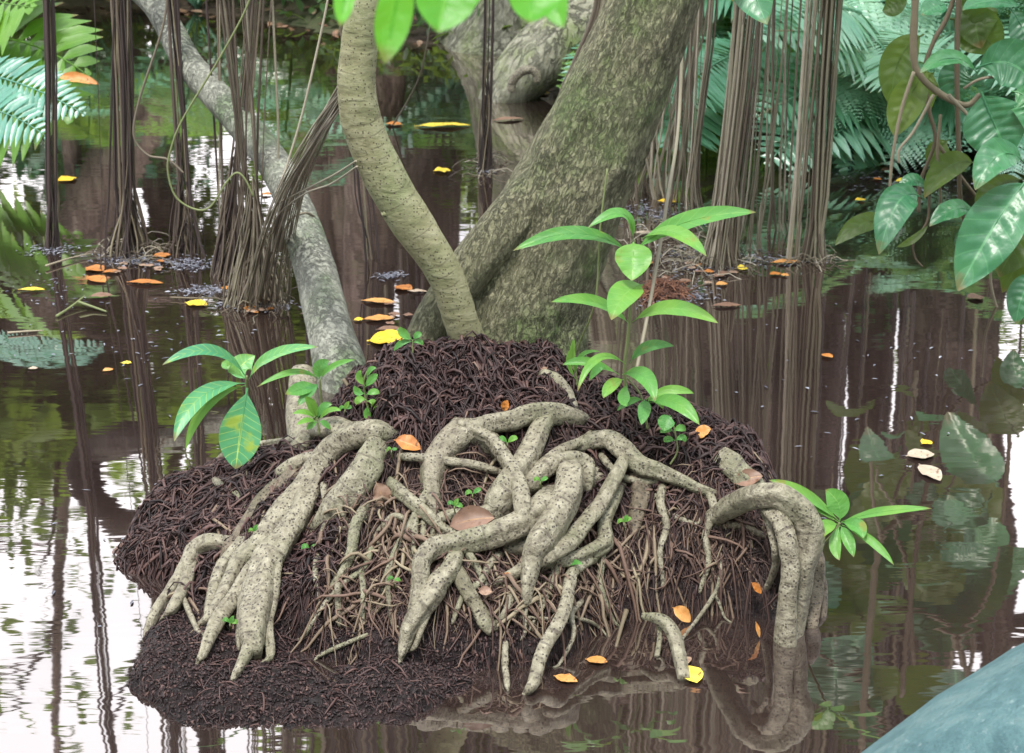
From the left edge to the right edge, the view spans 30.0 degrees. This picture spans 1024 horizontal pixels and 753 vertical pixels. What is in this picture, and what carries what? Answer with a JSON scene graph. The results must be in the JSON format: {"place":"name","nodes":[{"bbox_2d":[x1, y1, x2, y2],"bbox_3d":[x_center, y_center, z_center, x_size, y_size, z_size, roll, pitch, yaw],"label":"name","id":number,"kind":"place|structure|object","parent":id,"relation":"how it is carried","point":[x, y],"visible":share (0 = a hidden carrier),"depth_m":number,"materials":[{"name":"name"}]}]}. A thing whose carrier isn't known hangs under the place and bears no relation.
{"place":"outdoors","nodes":[
{"label":"outdoors","id":0,"kind":"place"},
{"bbox_2d":[392,26,430,125],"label":"hanging vine","id":1,"kind":"object","parent":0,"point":[418,77],"visible":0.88,"depth_m":6.77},
{"bbox_2d":[334,0,567,63],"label":"overhanging branch","id":2,"kind":"object","parent":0,"point":[393,20],"visible":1,"depth_m":1.31,"materials":[{"name":"green plant"}]},
{"bbox_2d":[0,5,1023,752],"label":"pond water","id":3,"kind":"structure","parent":0,"point":[886,645],"depth_m":4.50,"materials":[{"name":"liquid"}]},
{"bbox_2d":[8,330,42,333],"bbox_3d":[-1.269,-0.117,4.983,0.091,0.007,0.007,-5,21,-13],"label":"stick","id":4,"kind":"object","parent":3,"relation":"on","point":[11,332],"visible":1,"depth_m":4.98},
{"bbox_2d":[42,0,60,249],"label":"aerial root bundle","id":5,"kind":"object","parent":3,"relation":"on","point":[50,62],"visible":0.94,"depth_m":5.61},
{"bbox_2d":[58,176,75,180],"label":"fallen leaf","id":6,"kind":"object","parent":3,"relation":"on","point":[65,178],"visible":0.94,"depth_m":6.51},
{"bbox_2d":[45,253,91,266],"bbox_3d":[-1.300,-0.343,5.591,0.012,0.007,0.168,15,25,36],"label":"stick","id":7,"kind":"object","parent":3,"relation":"on","point":[47,265],"visible":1,"depth_m":5.58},
{"bbox_2d":[56,295,85,317],"bbox_3d":[-1.192,-0.190,5.166,0.008,0.021,0.144,7,21,19],"label":"stick","id":8,"kind":"object","parent":3,"relation":"on","point":[66,309],"visible":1,"depth_m":5.15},
{"bbox_2d":[78,301,106,311],"bbox_3d":[-1.131,-0.191,5.161,0.091,0.022,0.013,8,22,22],"label":"stick","id":9,"kind":"object","parent":3,"relation":"on","point":[86,304],"visible":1,"depth_m":5.17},
{"bbox_2d":[85,264,103,270],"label":"fallen leaf","id":10,"kind":"object","parent":3,"relation":"on","point":[95,267],"visible":1,"depth_m":5.52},
{"bbox_2d":[87,275,105,281],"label":"fallen leaf","id":11,"kind":"object","parent":3,"relation":"on","point":[98,278],"visible":1,"depth_m":5.42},
{"bbox_2d":[89,292,111,296],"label":"fallen leaf","id":12,"kind":"object","parent":3,"relation":"on","point":[100,294],"visible":1,"depth_m":5.28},
{"bbox_2d":[94,0,114,271],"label":"aerial root bundle","id":13,"kind":"object","parent":3,"relation":"on","point":[109,170],"visible":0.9,"depth_m":5.38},
{"bbox_2d":[107,0,149,258],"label":"aerial root bundle","id":14,"kind":"object","parent":3,"relation":"on","point":[128,216],"visible":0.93,"depth_m":5.56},
{"bbox_2d":[127,279,161,282],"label":"fallen leaf","id":15,"kind":"object","parent":3,"relation":"on","point":[145,281],"visible":1,"depth_m":5.40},
{"bbox_2d":[167,0,205,258],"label":"aerial root bundle","id":16,"kind":"object","parent":3,"relation":"on","point":[185,213],"visible":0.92,"depth_m":5.58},
{"bbox_2d":[185,299,206,304],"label":"fallen leaf","id":17,"kind":"object","parent":3,"relation":"on","point":[197,302],"visible":1,"depth_m":5.22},
{"bbox_2d":[210,0,260,279],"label":"aerial root bundle","id":18,"kind":"object","parent":3,"relation":"on","point":[228,215],"visible":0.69,"depth_m":5.39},
{"bbox_2d":[218,0,287,312],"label":"aerial root bundle","id":19,"kind":"object","parent":3,"relation":"on","point":[252,222],"visible":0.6,"depth_m":5.10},
{"bbox_2d":[339,25,379,261],"bbox_3d":[-0.448,-1.925,5.042,0.119,3.431,0.049,0,20,0],"label":"aerial root bundle","id":20,"kind":"object","parent":3,"relation":"on","point":[366,238],"visible":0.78,"depth_m":5.58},
{"bbox_2d":[362,314,392,319],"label":"fallen leaf","id":21,"kind":"object","parent":3,"relation":"on","point":[378,317],"visible":1,"depth_m":5.09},
{"bbox_2d":[361,298,393,302],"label":"fallen leaf","id":22,"kind":"object","parent":3,"relation":"on","point":[385,300],"visible":1,"depth_m":5.23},
{"bbox_2d":[367,329,400,343],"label":"fallen leaf","id":23,"kind":"object","parent":3,"relation":"on","point":[388,336],"visible":0.88,"depth_m":4.94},
{"bbox_2d":[376,326,398,329],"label":"fallen leaf","id":24,"kind":"object","parent":3,"relation":"on","point":[387,327],"visible":0.94,"depth_m":5.01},
{"bbox_2d":[395,284,411,289],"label":"fallen leaf","id":25,"kind":"object","parent":3,"relation":"on","point":[407,286],"visible":1,"depth_m":5.35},
{"bbox_2d":[417,122,467,125],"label":"fallen leaf","id":26,"kind":"object","parent":3,"relation":"on","point":[440,124],"visible":1,"depth_m":7.30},
{"bbox_2d":[128,353,779,728],"bbox_3d":[-0.113,0.250,3.504,1.815,0.433,1.615,0,20,0],"label":"mud mound","id":27,"kind":"object","parent":3,"relation":"in","point":[727,588],"visible":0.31,"depth_m":3.29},
{"bbox_2d":[222,616,237,631],"bbox_3d":[-0.496,0.437,3.354,0.022,0.042,0.028,-16,25,-37],"label":"sprout","id":28,"kind":"object","parent":27,"relation":"on","point":[232,620],"visible":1,"depth_m":3.35,"materials":[{"name":"green plant"}]},
{"bbox_2d":[112,435,366,643],"bbox_3d":[-0.546,0.230,3.735,0.606,0.328,0.906,0,20,0],"label":"root fibre mat","id":29,"kind":"object","parent":27,"relation":"on","point":[167,511],"visible":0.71,"depth_m":3.64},
{"bbox_2d":[163,344,316,468],"bbox_3d":[-0.527,0.073,3.672,0.286,0.306,0.164,-7,21,-19],"label":"seedling","id":30,"kind":"object","parent":29,"relation":"on","point":[240,435],"visible":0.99,"depth_m":3.65,"materials":[{"name":"green plant"}]},
{"bbox_2d":[132,0,365,443],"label":"tree","id":31,"kind":"object","parent":27,"relation":"on","point":[331,334],"visible":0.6,"depth_m":4.81,"materials":[{"name":"grey plant"}]},
{"bbox_2d":[132,0,183,173],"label":"hanging vine","id":32,"kind":"object","parent":31,"relation":"hanging from","point":[139,99],"visible":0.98,"depth_m":5.05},
{"bbox_2d":[167,0,253,210],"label":"hanging vine","id":33,"kind":"object","parent":31,"relation":"hanging from","point":[185,114],"visible":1,"depth_m":4.99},
{"bbox_2d":[205,0,223,255],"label":"aerial root bundle","id":34,"kind":"object","parent":31,"relation":"hanging from","point":[220,124],"visible":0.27,"depth_m":5.48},
{"bbox_2d":[279,212,314,250],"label":"hanging vine","id":35,"kind":"object","parent":31,"relation":"attached to","point":[286,226],"visible":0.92,"depth_m":4.79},
{"bbox_2d":[271,0,328,251],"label":"hanging vine","id":36,"kind":"object","parent":31,"relation":"hanging from","point":[307,92],"visible":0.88,"depth_m":4.65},
{"bbox_2d":[337,0,486,341],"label":"tree","id":37,"kind":"object","parent":27,"relation":"on","point":[407,215],"visible":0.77,"depth_m":3.62,"materials":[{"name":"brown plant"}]},
{"bbox_2d":[242,87,338,306],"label":"slanting roots","id":38,"kind":"object","parent":37,"relation":"hanging from","point":[321,128],"visible":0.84,"depth_m":4.66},
{"bbox_2d":[265,160,357,235],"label":"hanging vine","id":39,"kind":"object","parent":37,"relation":"hanging from","point":[338,172],"visible":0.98,"depth_m":4.21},
{"bbox_2d":[126,349,780,730],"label":"mud fibres","id":40,"kind":"object","parent":27,"relation":"on","point":[414,681],"visible":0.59,"depth_m":3.25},
{"bbox_2d":[307,330,617,463],"bbox_3d":[-0.111,0.113,3.858,0.713,0.461,0.719,0,20,0],"label":"root fibre mat","id":41,"kind":"object","parent":27,"relation":"on","point":[423,381],"visible":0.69,"depth_m":3.68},
{"bbox_2d":[339,401,351,415],"bbox_3d":[-0.316,0.065,3.663,0.024,0.041,0.024,9,22,24],"label":"sprout","id":42,"kind":"object","parent":41,"relation":"on","point":[346,406],"visible":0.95,"depth_m":3.65,"materials":[{"name":"green plant"}]},
{"bbox_2d":[353,366,379,418],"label":"seedling","id":43,"kind":"object","parent":41,"relation":"on","point":[370,380],"visible":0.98,"depth_m":3.61,"materials":[{"name":"green plant"}]},
{"bbox_2d":[394,327,422,353],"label":"seedling","id":44,"kind":"object","parent":41,"relation":"on","point":[403,333],"visible":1,"depth_m":3.70,"materials":[{"name":"green plant"}]},
{"bbox_2d":[501,400,508,410],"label":"fallen leaf","id":45,"kind":"object","parent":41,"relation":"on","point":[505,405],"visible":0.91,"depth_m":3.59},
{"bbox_2d":[154,419,780,670],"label":"fine rootlets","id":46,"kind":"object","parent":27,"relation":"on","point":[645,564],"visible":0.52,"depth_m":3.45,"materials":[{"name":"plant"}]},
{"bbox_2d":[615,609,628,646],"bbox_3d":[0.196,0.449,3.412,0.010,0.028,0.106,4,20,11],"label":"stick","id":47,"kind":"object","parent":27,"relation":"on","point":[624,616],"visible":1,"depth_m":3.42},
{"bbox_2d":[567,371,777,546],"bbox_3d":[0.336,0.173,3.808,0.523,0.388,0.742,0,20,0],"label":"root fibre mat","id":48,"kind":"object","parent":27,"relation":"on","point":[719,426],"visible":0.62,"depth_m":3.60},
{"bbox_2d":[566,339,599,385],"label":"seedling","id":49,"kind":"object","parent":48,"relation":"on","point":[571,353],"visible":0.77,"depth_m":3.62,"materials":[{"name":"green plant"}]},
{"bbox_2d":[563,356,698,428],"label":"seedling","id":50,"kind":"object","parent":48,"relation":"on","point":[663,396],"visible":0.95,"depth_m":3.52,"materials":[{"name":"green plant"}]},
{"bbox_2d":[513,206,754,391],"bbox_3d":[0.218,-0.114,3.459,0.428,0.410,0.148,2,20,7],"label":"seedling","id":51,"kind":"object","parent":48,"relation":"on","point":[633,260],"visible":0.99,"depth_m":3.44,"materials":[{"name":"green plant"}]},
{"bbox_2d":[658,415,686,464],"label":"seedling","id":52,"kind":"object","parent":48,"relation":"on","point":[666,423],"visible":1,"depth_m":3.52,"materials":[{"name":"green plant"}]},
{"bbox_2d":[695,425,710,437],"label":"fallen leaf","id":53,"kind":"object","parent":48,"relation":"on","point":[703,430],"visible":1,"depth_m":3.60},
{"bbox_2d":[672,606,690,621],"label":"fallen leaf","id":54,"kind":"object","parent":27,"relation":"on","point":[682,613],"visible":1,"depth_m":3.45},
{"bbox_2d":[751,582,761,593],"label":"fallen leaf","id":55,"kind":"object","parent":27,"relation":"on","point":[756,587],"visible":1,"depth_m":3.43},
{"bbox_2d":[83,149,855,322],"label":"loose rootlets","id":56,"kind":"object","parent":3,"relation":"on","point":[695,259],"visible":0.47,"depth_m":5.60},
{"bbox_2d":[142,0,827,694],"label":"tree","id":57,"kind":"object","parent":3,"relation":"on","point":[606,112],"visible":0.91,"depth_m":3.52,"materials":[{"name":"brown plant"}]},
{"bbox_2d":[257,359,354,405],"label":"seedling","id":58,"kind":"object","parent":57,"relation":"on","point":[301,389],"visible":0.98,"depth_m":3.64,"materials":[{"name":"green plant"}]},
{"bbox_2d":[293,396,340,434],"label":"seedling","id":59,"kind":"object","parent":57,"relation":"on","point":[322,409],"visible":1,"depth_m":3.62,"materials":[{"name":"green plant"}]},
{"bbox_2d":[373,482,391,505],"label":"fallen leaf","id":60,"kind":"object","parent":57,"relation":"on","point":[380,489],"visible":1,"depth_m":3.45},
{"bbox_2d":[394,434,420,450],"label":"fallen leaf","id":61,"kind":"object","parent":57,"relation":"on","point":[407,442],"visible":1,"depth_m":3.50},
{"bbox_2d":[447,498,462,512],"bbox_3d":[-0.098,0.233,3.395,0.024,0.041,0.025,11,23,29],"label":"sprout","id":62,"kind":"object","parent":57,"relation":"on","point":[455,503],"visible":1,"depth_m":3.39,"materials":[{"name":"green plant"}]},
{"bbox_2d":[450,505,493,530],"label":"fallen leaf","id":63,"kind":"object","parent":57,"relation":"on","point":[469,516],"visible":1,"depth_m":3.39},
{"bbox_2d":[465,487,480,498],"bbox_3d":[-0.067,0.215,3.426,0.025,0.038,0.026,13,23,31],"label":"sprout","id":64,"kind":"object","parent":57,"relation":"on","point":[476,490],"visible":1,"depth_m":3.42,"materials":[{"name":"green plant"}]},
{"bbox_2d":[478,586,491,594],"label":"fallen leaf","id":65,"kind":"object","parent":57,"relation":"on","point":[485,590],"visible":1,"depth_m":3.31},
{"bbox_2d":[499,435,517,447],"bbox_3d":[-0.006,0.127,3.524,0.028,0.040,0.028,16,25,37],"label":"sprout","id":66,"kind":"object","parent":57,"relation":"on","point":[511,438],"visible":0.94,"depth_m":3.52,"materials":[{"name":"green plant"}]},
{"bbox_2d":[576,169,607,351],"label":"stem","id":67,"kind":"object","parent":57,"relation":"hanging from","point":[597,262],"visible":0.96,"depth_m":3.49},
{"bbox_2d":[514,473,779,635],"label":"hanging rootlets","id":68,"kind":"object","parent":57,"relation":"hanging from","point":[703,520],"visible":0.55,"depth_m":3.50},
{"bbox_2d":[635,58,682,366],"bbox_3d":[0.328,-0.435,4.107,0.026,0.727,0.600,4,20,12],"label":"stem","id":69,"kind":"object","parent":57,"relation":"hanging from","point":[665,208],"visible":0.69,"depth_m":4.11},
{"bbox_2d":[734,469,761,485],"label":"fallen leaf","id":70,"kind":"object","parent":57,"relation":"on","point":[755,476],"visible":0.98,"depth_m":3.52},
{"bbox_2d":[769,479,931,564],"bbox_3d":[0.588,0.275,3.384,0.280,0.155,0.095,11,23,27],"label":"seedling","id":71,"kind":"object","parent":57,"relation":"on","point":[838,503],"visible":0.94,"depth_m":3.39,"materials":[{"name":"green plant"}]},
{"bbox_2d":[478,0,494,170],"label":"aerial root bundle","id":72,"kind":"object","parent":3,"relation":"on","point":[484,149],"visible":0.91,"depth_m":6.57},
{"bbox_2d":[5,67,1023,626],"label":"floating debris","id":73,"kind":"object","parent":3,"relation":"on","point":[211,287],"visible":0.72,"depth_m":5.54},
{"bbox_2d":[553,673,577,681],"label":"fallen leaf","id":74,"kind":"object","parent":3,"relation":"on","point":[568,677],"visible":1,"depth_m":3.25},
{"bbox_2d":[558,0,605,93],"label":"slanting roots","id":75,"kind":"object","parent":3,"relation":"on","point":[598,5],"visible":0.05,"depth_m":6.58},
{"bbox_2d":[585,656,606,662],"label":"fallen leaf","id":76,"kind":"object","parent":3,"relation":"on","point":[597,659],"visible":1,"depth_m":3.31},
{"bbox_2d":[198,0,1005,97],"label":"ground herbs","id":77,"kind":"object","parent":3,"relation":"on","point":[330,15],"visible":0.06,"depth_m":9.28,"materials":[{"name":"green plant"}]},
{"bbox_2d":[638,273,699,304],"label":"rootlet tuft","id":78,"kind":"object","parent":3,"relation":"on","point":[673,289],"visible":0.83,"depth_m":5.27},
{"bbox_2d":[631,0,708,202],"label":"aerial root bundle","id":79,"kind":"object","parent":3,"relation":"on","point":[659,183],"visible":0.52,"depth_m":6.24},
{"bbox_2d":[663,0,717,209],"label":"aerial root bundle","id":80,"kind":"object","parent":3,"relation":"on","point":[689,179],"visible":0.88,"depth_m":6.09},
{"bbox_2d":[685,666,702,682],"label":"fallen leaf","id":81,"kind":"object","parent":3,"relation":"on","point":[696,674],"visible":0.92,"depth_m":3.26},
{"bbox_2d":[711,302,740,305],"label":"fallen leaf","id":82,"kind":"object","parent":3,"relation":"on","point":[726,304],"visible":1,"depth_m":5.20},
{"bbox_2d":[696,2,758,269],"bbox_3d":[0.613,-1.916,5.016,0.164,3.431,0.128,-9,22,-23],"label":"aerial root bundle","id":83,"kind":"object","parent":3,"relation":"on","point":[722,245],"visible":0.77,"depth_m":5.45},
{"bbox_2d":[738,0,788,255],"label":"aerial root bundle","id":84,"kind":"object","parent":3,"relation":"on","point":[756,90],"visible":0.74,"depth_m":5.58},
{"bbox_2d":[756,0,801,237],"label":"aerial root bundle","id":85,"kind":"object","parent":3,"relation":"on","point":[772,211],"visible":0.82,"depth_m":5.76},
{"bbox_2d":[786,0,823,258],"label":"aerial root bundle","id":86,"kind":"object","parent":3,"relation":"on","point":[802,146],"visible":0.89,"depth_m":5.48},
{"bbox_2d":[673,30,940,119],"bbox_3d":[1.046,-1.132,7.257,0.986,0.450,1.177,-13,24,-32],"label":"fern","id":87,"kind":"object","parent":3,"relation":"on","point":[791,94],"visible":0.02,"depth_m":6.96,"materials":[{"name":"green plant"}]},
{"bbox_2d":[799,0,842,261],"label":"aerial root bundle","id":88,"kind":"object","parent":3,"relation":"on","point":[821,174],"visible":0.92,"depth_m":5.48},
{"bbox_2d":[686,31,988,178],"bbox_3d":[1.266,-0.988,6.891,1.158,0.440,1.071,17,26,39],"label":"fern","id":89,"kind":"object","parent":3,"relation":"on","point":[945,110],"visible":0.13,"depth_m":6.69,"materials":[{"name":"green plant"}]},
{"bbox_2d":[905,449,933,457],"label":"fallen leaf","id":90,"kind":"object","parent":3,"relation":"on","point":[920,453],"visible":1,"depth_m":4.20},
{"bbox_2d":[918,464,941,480],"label":"fallen leaf","id":91,"kind":"object","parent":3,"relation":"on","point":[932,472],"visible":1,"depth_m":4.10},
{"bbox_2d":[861,643,1023,752],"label":"boulder","id":92,"kind":"object","parent":3,"relation":"in","point":[981,710],"visible":1,"depth_m":2.40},
{"bbox_2d":[967,293,983,298],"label":"fallen leaf","id":93,"kind":"object","parent":3,"relation":"on","point":[973,295],"visible":1,"depth_m":5.27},
{"bbox_2d":[0,0,1023,153],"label":"ground","id":94,"kind":"structure","parent":0,"point":[413,35],"depth_m":9.58,"materials":[{"name":"soil"}]},
{"bbox_2d":[0,55,85,147],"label":"fern","id":95,"kind":"object","parent":94,"relation":"on","point":[26,103],"visible":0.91,"depth_m":5.80,"materials":[{"name":"green plant"}]},
{"bbox_2d":[0,0,102,166],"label":"fern","id":96,"kind":"object","parent":94,"relation":"on","point":[16,17],"visible":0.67,"depth_m":6.51,"materials":[{"name":"green plant"}]},
{"bbox_2d":[60,72,98,83],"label":"fallen leaf","id":97,"kind":"object","parent":96,"relation":"on","point":[78,77],"visible":0.81,"depth_m":6.39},
{"bbox_2d":[188,0,202,8],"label":"fern","id":98,"kind":"object","parent":94,"relation":"on","point":[196,4],"visible":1,"depth_m":9.86,"materials":[{"name":"green plant"}]},
{"bbox_2d":[56,0,855,126],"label":"leaf litter","id":99,"kind":"object","parent":94,"relation":"on","point":[419,42],"visible":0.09,"depth_m":9.47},
{"bbox_2d":[435,0,527,55],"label":"tree","id":100,"kind":"object","parent":94,"relation":"on","point":[465,36],"visible":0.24,"depth_m":8.75,"materials":[{"name":"grey plant"}]},
{"bbox_2d":[478,0,593,102],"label":"tree","id":101,"kind":"object","parent":94,"relation":"on","point":[544,45],"visible":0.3,"depth_m":7.69,"materials":[{"name":"grey plant"}]},
{"bbox_2d":[507,65,540,91],"bbox_3d":[0.045,-1.098,7.049,0.126,0.100,0.034,0,20,0],"label":"root hook","id":102,"kind":"object","parent":101,"relation":"attached to","point":[520,72],"visible":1,"depth_m":7.03,"materials":[{"name":"grey plant"}]},
{"bbox_2d":[561,18,731,78],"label":"fern","id":103,"kind":"object","parent":94,"relation":"on","point":[719,34],"visible":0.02,"depth_m":7.61,"materials":[{"name":"green plant"}]},
{"bbox_2d":[556,37,809,120],"bbox_3d":[0.709,-1.141,7.440,1.089,0.390,1.193,0,20,0],"label":"fern","id":104,"kind":"object","parent":94,"relation":"on","point":[699,77],"visible":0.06,"depth_m":7.21,"materials":[{"name":"green plant"}]},
{"bbox_2d":[702,0,856,36],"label":"fern","id":105,"kind":"object","parent":94,"relation":"on","point":[718,20],"visible":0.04,"depth_m":7.79,"materials":[{"name":"green plant"}]},
{"bbox_2d":[654,0,943,168],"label":"fern","id":106,"kind":"object","parent":94,"relation":"on","point":[864,57],"visible":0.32,"depth_m":6.61,"materials":[{"name":"green plant"}]},
{"bbox_2d":[704,0,953,49],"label":"fern","id":107,"kind":"object","parent":94,"relation":"on","point":[728,14],"visible":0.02,"depth_m":7.32,"materials":[{"name":"green plant"}]},
{"bbox_2d":[704,0,1014,94],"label":"fern","id":108,"kind":"object","parent":94,"relation":"on","point":[950,32],"visible":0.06,"depth_m":6.90,"materials":[{"name":"green plant"}]},
{"bbox_2d":[802,55,1017,142],"bbox_3d":[1.492,-1.033,6.947,1.060,0.395,1.112,0,20,0],"label":"fern","id":109,"kind":"object","parent":94,"relation":"on","point":[852,92],"visible":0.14,"depth_m":6.67,"materials":[{"name":"green plant"}]},
{"bbox_2d":[820,0,1023,180],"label":"fern","id":110,"kind":"object","parent":94,"relation":"on","point":[882,21],"visible":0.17,"depth_m":6.71,"materials":[{"name":"green plant"}]},
{"bbox_2d":[905,0,1023,26],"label":"fern","id":111,"kind":"object","parent":94,"relation":"on","point":[1005,11],"visible":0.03,"depth_m":6.89,"materials":[{"name":"green plant"}]},
{"bbox_2d":[617,515,630,530],"bbox_3d":[0.208,0.269,3.485,0.022,0.042,0.026,13,24,32],"label":"sprout","id":112,"kind":"object","parent":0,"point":[626,518],"visible":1,"depth_m":3.48,"materials":[{"name":"green plant"}]},
{"bbox_2d":[732,0,772,24],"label":"leaf","id":113,"kind":"object","parent":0,"point":[759,10],"visible":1,"depth_m":3.16,"materials":[{"name":"green plant"}]},
{"bbox_2d":[835,0,1023,323],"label":"leafy branch","id":114,"kind":"object","parent":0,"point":[989,237],"visible":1,"depth_m":4.91,"materials":[{"name":"green plant"}]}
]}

